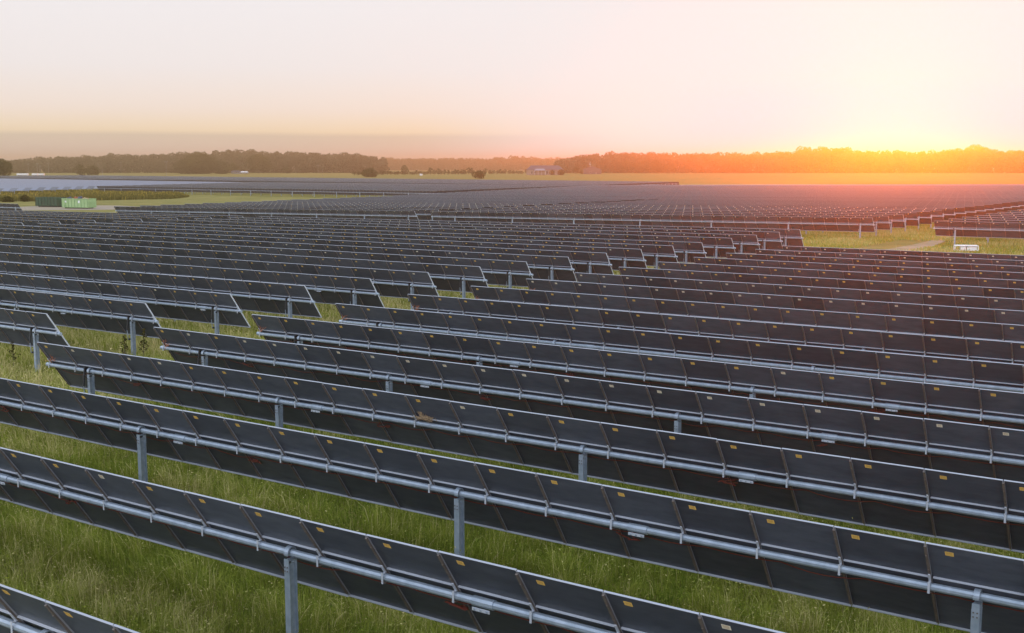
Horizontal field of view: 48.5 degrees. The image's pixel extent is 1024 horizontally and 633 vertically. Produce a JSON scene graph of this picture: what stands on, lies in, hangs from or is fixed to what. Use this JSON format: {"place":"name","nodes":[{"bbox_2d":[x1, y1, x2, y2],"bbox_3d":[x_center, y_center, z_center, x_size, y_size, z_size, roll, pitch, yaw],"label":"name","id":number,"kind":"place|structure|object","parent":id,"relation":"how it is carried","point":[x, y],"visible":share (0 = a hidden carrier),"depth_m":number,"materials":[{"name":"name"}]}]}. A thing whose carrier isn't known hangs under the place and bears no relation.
{"place":"outdoors","nodes":[
{"label":"outdoors","id":0,"kind":"place"},
{"bbox_2d":[0,170,1023,632],"bbox_3d":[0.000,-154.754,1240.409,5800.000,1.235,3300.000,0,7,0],"label":"ground","id":1,"kind":"structure","parent":0,"point":[224,198],"depth_m":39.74,"materials":[{"name":"green plant"}]},
{"bbox_2d":[0,219,60,225],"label":"solar panel row","id":2,"kind":"object","parent":1,"relation":"on","point":[30,222],"visible":0.21,"depth_m":111.80,"materials":[{"name":"glass"}]},
{"bbox_2d":[0,308,69,371],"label":"solar panel row","id":3,"kind":"object","parent":1,"relation":"on","point":[26,328],"visible":0.91,"depth_m":40.25,"materials":[{"name":"glass"}]},
{"bbox_2d":[0,217,95,224],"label":"solar panel row","id":4,"kind":"object","parent":1,"relation":"on","point":[69,221],"visible":0.2,"depth_m":115.54,"materials":[{"name":"glass"}]},
{"bbox_2d":[0,584,138,632],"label":"solar panel row","id":5,"kind":"object","parent":1,"relation":"on","point":[22,612],"visible":1,"depth_m":13.64,"materials":[{"name":"glass"}]},
{"bbox_2d":[0,214,142,222],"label":"solar panel row","id":6,"kind":"object","parent":1,"relation":"on","point":[103,220],"visible":0.29,"depth_m":122.22,"materials":[{"name":"glass"}]},
{"bbox_2d":[20,205,134,209],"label":"gravel pad","id":7,"kind":"object","parent":1,"relation":"on","point":[103,207],"visible":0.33,"depth_m":234.61,"materials":[{"name":"beige gravel"}]},
{"bbox_2d":[35,197,65,206],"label":"skip","id":8,"kind":"object","parent":7,"relation":"on","point":[48,201],"visible":0.87,"depth_m":243.76,"materials":[{"name":"green paint"}]},
{"bbox_2d":[61,198,96,208],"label":"shipping container","id":9,"kind":"object","parent":7,"relation":"on","point":[78,203],"visible":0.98,"depth_m":234.40,"materials":[{"name":"green metal"}]},
{"bbox_2d":[0,288,161,355],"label":"solar panel row","id":10,"kind":"object","parent":1,"relation":"on","point":[132,319],"visible":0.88,"depth_m":44.80,"materials":[{"name":"glass"}]},
{"bbox_2d":[0,213,177,222],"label":"solar panel row","id":11,"kind":"object","parent":1,"relation":"on","point":[149,219],"visible":0.19,"depth_m":127.08,"materials":[{"name":"glass"}]},
{"bbox_2d":[0,189,188,201],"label":"weeds","id":12,"kind":"object","parent":1,"relation":"on","point":[97,194],"visible":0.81,"depth_m":322.63,"materials":[{"name":"green plant"}]},
{"bbox_2d":[0,211,211,220],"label":"solar panel row","id":13,"kind":"object","parent":1,"relation":"on","point":[185,217],"visible":0.2,"depth_m":132.56,"materials":[{"name":"glass"}]},
{"bbox_2d":[0,210,242,218],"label":"solar panel row","id":14,"kind":"object","parent":1,"relation":"on","point":[219,216],"visible":0.21,"depth_m":137.77,"materials":[{"name":"glass"}]},
{"bbox_2d":[0,273,249,333],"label":"solar panel row","id":15,"kind":"object","parent":1,"relation":"on","point":[216,309],"visible":0.84,"depth_m":48.41,"materials":[{"name":"glass"}]},
{"bbox_2d":[0,261,321,321],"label":"solar panel row","id":16,"kind":"object","parent":1,"relation":"on","point":[289,300],"visible":0.69,"depth_m":51.88,"materials":[{"name":"glass"}]},
{"bbox_2d":[0,252,384,310],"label":"solar panel row","id":17,"kind":"object","parent":1,"relation":"on","point":[324,289],"visible":0.45,"depth_m":55.94,"materials":[{"name":"glass"}]},
{"bbox_2d":[0,244,438,309],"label":"solar panel row","id":18,"kind":"object","parent":1,"relation":"on","point":[395,283],"visible":0.48,"depth_m":60.07,"materials":[{"name":"glass"}]},
{"bbox_2d":[0,238,487,297],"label":"solar panel row","id":19,"kind":"object","parent":1,"relation":"on","point":[463,279],"visible":0.47,"depth_m":64.05,"materials":[{"name":"glass"}]},
{"bbox_2d":[114,206,417,219],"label":"solar panel row","id":20,"kind":"object","parent":1,"relation":"on","point":[327,213],"visible":0.82,"depth_m":160.14,"materials":[{"name":"glass"}]},
{"bbox_2d":[0,233,532,287],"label":"solar panel row","id":21,"kind":"object","parent":1,"relation":"on","point":[509,274],"visible":0.33,"depth_m":67.77,"materials":[{"name":"glass"}]},
{"bbox_2d":[97,186,437,196],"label":"solar panel row","id":22,"kind":"object","parent":1,"relation":"on","point":[336,192],"visible":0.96,"depth_m":335.61,"materials":[{"name":"black glass"}]},
{"bbox_2d":[11,178,537,184],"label":"solar panel row","id":23,"kind":"object","parent":1,"relation":"on","point":[248,181],"visible":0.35,"depth_m":501.36,"materials":[{"name":"grey glass"}]},
{"bbox_2d":[0,228,576,281],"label":"solar panel row","id":24,"kind":"object","parent":1,"relation":"on","point":[558,268],"visible":0.27,"depth_m":71.51,"materials":[{"name":"glass"}]},
{"bbox_2d":[140,205,438,220],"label":"solar panel row","id":25,"kind":"object","parent":1,"relation":"on","point":[423,214],"visible":0.21,"depth_m":159.06,"materials":[{"name":"glass"}]},
{"bbox_2d":[0,225,613,274],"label":"solar panel row","id":26,"kind":"object","parent":1,"relation":"on","point":[591,262],"visible":0.32,"depth_m":75.58,"materials":[{"name":"glass"}]},
{"bbox_2d":[161,205,460,210],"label":"solar panel row","id":27,"kind":"object","parent":1,"relation":"on","point":[446,209],"visible":0.22,"depth_m":167.60,"materials":[{"name":"glass"}]},
{"bbox_2d":[185,204,482,209],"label":"solar panel row","id":28,"kind":"object","parent":1,"relation":"on","point":[466,208],"visible":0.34,"depth_m":172.53,"materials":[{"name":"grey glass"}]},
{"bbox_2d":[38,223,646,269],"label":"solar panel row","id":29,"kind":"object","parent":1,"relation":"on","point":[624,257],"visible":0.3,"depth_m":78.90,"materials":[{"name":"glass"}]},
{"bbox_2d":[203,203,502,208],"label":"solar panel row","id":30,"kind":"object","parent":1,"relation":"on","point":[488,207],"visible":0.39,"depth_m":176.63,"materials":[{"name":"grey glass"}]},
{"bbox_2d":[225,202,522,207],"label":"solar panel row","id":31,"kind":"object","parent":1,"relation":"on","point":[508,206],"visible":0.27,"depth_m":180.44,"materials":[{"name":"grey glass"}]},
{"bbox_2d":[77,222,677,268],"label":"solar panel row","id":32,"kind":"object","parent":1,"relation":"on","point":[653,255],"visible":0.3,"depth_m":81.96,"materials":[{"name":"glass"}]},
{"bbox_2d":[241,201,540,206],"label":"solar panel row","id":33,"kind":"object","parent":1,"relation":"on","point":[528,205],"visible":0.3,"depth_m":184.29,"materials":[{"name":"grey glass"}]},
{"bbox_2d":[0,447,784,632],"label":"solar panel row","id":34,"kind":"object","parent":1,"relation":"on","point":[471,594],"visible":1,"depth_m":16.59,"materials":[{"name":"glass"}]},
{"bbox_2d":[113,221,706,262],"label":"solar panel row","id":35,"kind":"object","parent":1,"relation":"on","point":[686,252],"visible":0.33,"depth_m":85.08,"materials":[{"name":"glass"}]},
{"bbox_2d":[262,201,558,205],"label":"solar panel row","id":36,"kind":"object","parent":1,"relation":"on","point":[545,204],"visible":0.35,"depth_m":189.34,"materials":[{"name":"grey glass"}]},
{"bbox_2d":[277,200,575,204],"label":"solar panel row","id":37,"kind":"object","parent":1,"relation":"on","point":[435,201],"visible":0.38,"depth_m":194.27,"materials":[{"name":"grey glass"}]},
{"bbox_2d":[291,199,590,203],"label":"solar panel row","id":38,"kind":"object","parent":1,"relation":"on","point":[455,201],"visible":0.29,"depth_m":197.36,"materials":[{"name":"grey glass"}]},
{"bbox_2d":[158,219,735,257],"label":"solar panel row","id":39,"kind":"object","parent":1,"relation":"on","point":[715,247],"visible":0.22,"depth_m":90.50,"materials":[{"name":"glass"}]},
{"bbox_2d":[310,199,606,202],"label":"solar panel row","id":40,"kind":"object","parent":1,"relation":"on","point":[465,200],"visible":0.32,"depth_m":202.65,"materials":[{"name":"grey glass"}]},
{"bbox_2d":[323,198,620,201],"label":"solar panel row","id":41,"kind":"object","parent":1,"relation":"on","point":[488,199],"visible":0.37,"depth_m":206.97,"materials":[{"name":"grey glass"}]},
{"bbox_2d":[194,218,759,253],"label":"solar panel row","id":42,"kind":"object","parent":1,"relation":"on","point":[746,244],"visible":0.23,"depth_m":93.59,"materials":[{"name":"glass"}]},
{"bbox_2d":[361,198,635,200],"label":"solar panel row","id":43,"kind":"object","parent":1,"relation":"on","point":[494,199],"visible":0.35,"depth_m":210.31,"materials":[{"name":"grey glass"}]},
{"bbox_2d":[352,197,648,200],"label":"solar panel row","id":44,"kind":"object","parent":1,"relation":"on","point":[505,198],"visible":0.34,"depth_m":215.90,"materials":[{"name":"grey glass"}]},
{"bbox_2d":[228,217,782,249],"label":"solar panel row","id":45,"kind":"object","parent":1,"relation":"on","point":[769,241],"visible":0.26,"depth_m":97.45,"materials":[{"name":"glass"}]},
{"bbox_2d":[0,378,1023,632],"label":"solar panel row","id":46,"kind":"object","parent":1,"relation":"on","point":[956,588],"visible":1,"depth_m":18.81,"materials":[{"name":"glass"}]},
{"bbox_2d":[37,342,1023,552],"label":"solar panel row","id":47,"kind":"object","parent":1,"relation":"on","point":[973,509],"visible":0.98,"depth_m":23.01,"materials":[{"name":"glass"}]},
{"bbox_2d":[259,216,803,246],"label":"solar panel row","id":48,"kind":"object","parent":1,"relation":"on","point":[790,237],"visible":0.31,"depth_m":101.05,"materials":[{"name":"glass"}]},
{"bbox_2d":[153,327,1023,481],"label":"solar panel row","id":49,"kind":"object","parent":1,"relation":"on","point":[970,449],"visible":0.91,"depth_m":26.74,"materials":[{"name":"glass"}]},
{"bbox_2d":[251,314,1023,429],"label":"solar panel row","id":50,"kind":"object","parent":1,"relation":"on","point":[987,407],"visible":0.79,"depth_m":30.38,"materials":[{"name":"glass"}]},
{"bbox_2d":[430,211,874,237],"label":"solar panel row","id":51,"kind":"object","parent":1,"relation":"on","point":[859,225],"visible":0.9,"depth_m":125.80,"materials":[{"name":"glass"}]},
{"bbox_2d":[455,210,890,234],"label":"solar panel row","id":52,"kind":"object","parent":1,"relation":"on","point":[881,222],"visible":0.27,"depth_m":126.45,"materials":[{"name":"glass"}]},
{"bbox_2d":[335,303,1023,392],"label":"solar panel row","id":53,"kind":"object","parent":1,"relation":"on","point":[962,372],"visible":0.68,"depth_m":33.99,"materials":[{"name":"glass"}]},
{"bbox_2d":[471,209,905,233],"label":"solar panel row","id":54,"kind":"object","parent":1,"relation":"on","point":[896,220],"visible":0.3,"depth_m":130.61,"materials":[{"name":"glass"}]},
{"bbox_2d":[438,193,948,195],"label":"solar panel row","id":55,"kind":"object","parent":1,"relation":"on","point":[708,194],"visible":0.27,"depth_m":237.45,"materials":[{"name":"glass"}]},
{"bbox_2d":[382,196,1023,200],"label":"solar panel row","id":56,"kind":"object","parent":1,"relation":"on","point":[714,198],"visible":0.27,"depth_m":202.42,"materials":[{"name":"black glass"}]},
{"bbox_2d":[493,208,918,230],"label":"solar panel row","id":57,"kind":"object","parent":1,"relation":"on","point":[911,219],"visible":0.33,"depth_m":134.81,"materials":[{"name":"black glass"}]},
{"bbox_2d":[399,195,1023,198],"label":"solar panel row","id":58,"kind":"object","parent":1,"relation":"on","point":[723,197],"visible":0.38,"depth_m":210.35,"materials":[{"name":"black glass"}]},
{"bbox_2d":[407,294,1023,364],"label":"solar panel row","id":59,"kind":"object","parent":1,"relation":"on","point":[946,347],"visible":0.55,"depth_m":37.57,"materials":[{"name":"glass"}]},
{"bbox_2d":[455,192,977,194],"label":"solar panel row","id":60,"kind":"object","parent":1,"relation":"on","point":[742,193],"visible":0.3,"depth_m":245.16,"materials":[{"name":"black glass"}]},
{"bbox_2d":[410,197,1023,209],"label":"solar panel row","id":61,"kind":"object","parent":1,"relation":"on","point":[1021,204],"visible":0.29,"depth_m":193.83,"materials":[{"name":"black glass"}]},
{"bbox_2d":[419,194,1023,197],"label":"solar panel row","id":62,"kind":"object","parent":1,"relation":"on","point":[704,195],"visible":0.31,"depth_m":227.26,"materials":[{"name":"black glass"}]},
{"bbox_2d":[514,206,931,228],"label":"solar panel row","id":63,"kind":"object","parent":1,"relation":"on","point":[924,217],"visible":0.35,"depth_m":139.09,"materials":[{"name":"black glass"}]},
{"bbox_2d":[468,191,991,193],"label":"solar panel row","id":64,"kind":"object","parent":1,"relation":"on","point":[739,192],"visible":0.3,"depth_m":254.33,"materials":[{"name":"black glass"}]},
{"bbox_2d":[447,196,1023,199],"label":"solar panel row","id":65,"kind":"object","parent":1,"relation":"on","point":[721,197],"visible":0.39,"depth_m":208.05,"materials":[{"name":"black glass"}]},
{"bbox_2d":[482,195,988,198],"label":"solar panel row","id":66,"kind":"object","parent":1,"relation":"on","point":[732,196],"visible":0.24,"depth_m":217.36,"materials":[{"name":"black glass"}]},
{"bbox_2d":[534,206,943,227],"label":"solar panel row","id":67,"kind":"object","parent":1,"relation":"on","point":[936,215],"visible":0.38,"depth_m":143.60,"materials":[{"name":"black glass"}]},
{"bbox_2d":[470,286,1023,342],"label":"solar panel row","id":68,"kind":"object","parent":1,"relation":"on","point":[1011,333],"visible":0.38,"depth_m":41.11,"materials":[{"name":"glass"}]},
{"bbox_2d":[545,190,951,191],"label":"solar panel row","id":69,"kind":"object","parent":1,"relation":"on","point":[829,191],"visible":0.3,"depth_m":261.77,"materials":[{"name":"black glass"}]},
{"bbox_2d":[479,194,1023,196],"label":"solar panel row","id":70,"kind":"object","parent":1,"relation":"on","point":[768,195],"visible":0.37,"depth_m":223.55,"materials":[{"name":"black glass"}]},
{"bbox_2d":[553,205,955,220],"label":"solar panel row","id":71,"kind":"object","parent":1,"relation":"on","point":[948,214],"visible":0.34,"depth_m":147.26,"materials":[{"name":"black glass"}]},
{"bbox_2d":[489,191,1023,193],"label":"solar panel row","id":72,"kind":"object","parent":1,"relation":"on","point":[740,192],"visible":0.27,"depth_m":255.97,"materials":[{"name":"black glass"}]},
{"bbox_2d":[491,190,1023,192],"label":"solar panel row","id":73,"kind":"object","parent":1,"relation":"on","point":[751,191],"visible":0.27,"depth_m":266.07,"materials":[{"name":"black glass"}]},
{"bbox_2d":[508,192,1023,194],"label":"solar panel row","id":74,"kind":"object","parent":1,"relation":"on","point":[743,193],"visible":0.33,"depth_m":244.24,"materials":[{"name":"black glass"}]},
{"bbox_2d":[571,204,965,218],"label":"solar panel row","id":75,"kind":"object","parent":1,"relation":"on","point":[960,213],"visible":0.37,"depth_m":151.09,"materials":[{"name":"black glass"}]},
{"bbox_2d":[517,193,1023,195],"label":"solar panel row","id":76,"kind":"object","parent":1,"relation":"on","point":[760,194],"visible":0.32,"depth_m":233.31,"materials":[{"name":"black glass"}]},
{"bbox_2d":[526,279,1023,324],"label":"solar panel row","id":77,"kind":"object","parent":1,"relation":"on","point":[1001,316],"visible":0.37,"depth_m":44.62,"materials":[{"name":"glass"}]},
{"bbox_2d":[589,203,975,216],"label":"solar panel row","id":78,"kind":"object","parent":1,"relation":"on","point":[970,211],"visible":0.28,"depth_m":155.61,"materials":[{"name":"black glass"}]},
{"bbox_2d":[550,187,1023,188],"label":"solar panel row","id":79,"kind":"object","parent":1,"relation":"on","point":[674,187],"visible":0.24,"depth_m":338.46,"materials":[{"name":"black glass"}]},
{"bbox_2d":[598,191,982,192],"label":"solar panel row","id":80,"kind":"object","parent":1,"relation":"on","point":[859,192],"visible":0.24,"depth_m":248.00,"materials":[{"name":"black glass"}]},
{"bbox_2d":[605,202,985,214],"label":"solar panel row","id":81,"kind":"object","parent":1,"relation":"on","point":[980,210],"visible":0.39,"depth_m":160.14,"materials":[{"name":"black glass"}]},
{"bbox_2d":[575,272,1023,310],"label":"solar panel row","id":82,"kind":"object","parent":1,"relation":"on","point":[913,298],"visible":0.35,"depth_m":48.08,"materials":[{"name":"glass"}]},
{"bbox_2d":[576,189,1022,190],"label":"solar panel row","id":83,"kind":"object","parent":1,"relation":"on","point":[844,190],"visible":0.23,"depth_m":268.06,"materials":[{"name":"black glass"}]},
{"bbox_2d":[587,188,1023,189],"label":"solar panel row","id":84,"kind":"object","parent":1,"relation":"on","point":[701,188],"visible":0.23,"depth_m":315.00,"materials":[{"name":"black glass"}]},
{"bbox_2d":[621,201,994,214],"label":"solar panel row","id":85,"kind":"object","parent":1,"relation":"on","point":[989,209],"visible":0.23,"depth_m":164.14,"materials":[{"name":"black glass"}]},
{"bbox_2d":[618,267,1023,299],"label":"solar panel row","id":86,"kind":"object","parent":1,"relation":"on","point":[954,290],"visible":0.17,"depth_m":51.58,"materials":[{"name":"glass"}]},
{"bbox_2d":[644,201,1003,213],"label":"solar panel row","id":87,"kind":"object","parent":1,"relation":"on","point":[998,207],"visible":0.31,"depth_m":168.34,"materials":[{"name":"black glass"}]},
{"bbox_2d":[644,200,1011,211],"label":"solar panel row","id":88,"kind":"object","parent":1,"relation":"on","point":[1007,207],"visible":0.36,"depth_m":173.37,"materials":[{"name":"black glass"}]},
{"bbox_2d":[652,223,1023,268],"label":"grass","id":89,"kind":"structure","parent":1,"relation":"on","point":[842,238],"depth_m":112.14,"materials":[{"name":"green plant"}]},
{"bbox_2d":[658,199,1019,210],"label":"solar panel row","id":90,"kind":"object","parent":1,"relation":"on","point":[1014,206],"visible":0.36,"depth_m":176.58,"materials":[{"name":"black glass"}]},
{"bbox_2d":[658,262,1023,288],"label":"solar panel row","id":91,"kind":"object","parent":1,"relation":"on","point":[960,281],"visible":0.2,"depth_m":54.98,"materials":[{"name":"glass"}]},
{"bbox_2d":[693,257,1023,279],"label":"solar panel row","id":92,"kind":"object","parent":1,"relation":"on","point":[886,269],"visible":0.18,"depth_m":58.44,"materials":[{"name":"glass"}]},
{"bbox_2d":[726,253,1023,272],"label":"solar panel row","id":93,"kind":"object","parent":1,"relation":"on","point":[957,266],"visible":0.2,"depth_m":61.88,"materials":[{"name":"glass"}]},
{"bbox_2d":[755,249,1023,265],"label":"solar panel row","id":94,"kind":"object","parent":1,"relation":"on","point":[901,257],"visible":0.23,"depth_m":65.24,"materials":[{"name":"glass"}]},
{"bbox_2d":[782,246,1023,259],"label":"solar panel row","id":95,"kind":"object","parent":1,"relation":"on","point":[913,253],"visible":0.27,"depth_m":68.69,"materials":[{"name":"glass"}]},
{"bbox_2d":[886,236,950,251],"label":"dirt track","id":96,"kind":"structure","parent":1,"relation":"on","point":[924,244],"depth_m":105.50,"materials":[{"name":"beige soil"}]},
{"bbox_2d":[933,221,1023,244],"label":"solar panel row","id":97,"kind":"object","parent":1,"relation":"on","point":[955,229],"visible":1,"depth_m":105.33,"materials":[{"name":"glass"}]},
{"bbox_2d":[949,219,1023,242],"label":"solar panel row","id":98,"kind":"object","parent":1,"relation":"on","point":[1004,221],"visible":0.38,"depth_m":109.29,"materials":[{"name":"black glass"}]},
{"bbox_2d":[0,171,1023,183],"bbox_3d":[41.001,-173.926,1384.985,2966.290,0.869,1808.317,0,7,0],"label":"field","id":99,"kind":"structure","parent":0,"point":[937,178],"depth_m":894.79,"materials":[{"name":"green plant"}]},
{"bbox_2d":[6,149,389,172],"bbox_3d":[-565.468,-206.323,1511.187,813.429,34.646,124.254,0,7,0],"label":"wood","id":100,"kind":"object","parent":99,"relation":"on","point":[301,162],"visible":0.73,"depth_m":1468.94,"materials":[{"name":"green plant"}]},
{"bbox_2d":[179,151,217,173],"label":"broadleaf tree","id":101,"kind":"object","parent":99,"relation":"on","point":[202,164],"visible":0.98,"depth_m":1241.00,"materials":[{"name":"green plant"}]},
{"bbox_2d":[244,154,271,172],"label":"broadleaf tree","id":102,"kind":"object","parent":99,"relation":"on","point":[261,161],"visible":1,"depth_m":1360.71,"materials":[{"name":"green plant"}]},
{"bbox_2d":[378,155,565,169],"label":"wood","id":103,"kind":"object","parent":99,"relation":"on","point":[502,163],"visible":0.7,"depth_m":2730.76,"materials":[{"name":"green plant"}]},
{"bbox_2d":[526,165,561,174],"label":"house","id":104,"kind":"structure","parent":99,"relation":"on","point":[538,169],"depth_m":1060.28,"materials":[{"name":"beige"}]},
{"bbox_2d":[553,146,1023,172],"bbox_3d":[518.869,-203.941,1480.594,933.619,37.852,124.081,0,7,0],"label":"wood","id":105,"kind":"object","parent":99,"relation":"on","point":[823,159],"visible":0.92,"depth_m":1439.85,"materials":[{"name":"green plant"}]},
{"bbox_2d":[0,0,1023,169],"label":"sky","id":106,"kind":"structure","parent":0,"point":[413,79],"materials":[{"name":"white"}]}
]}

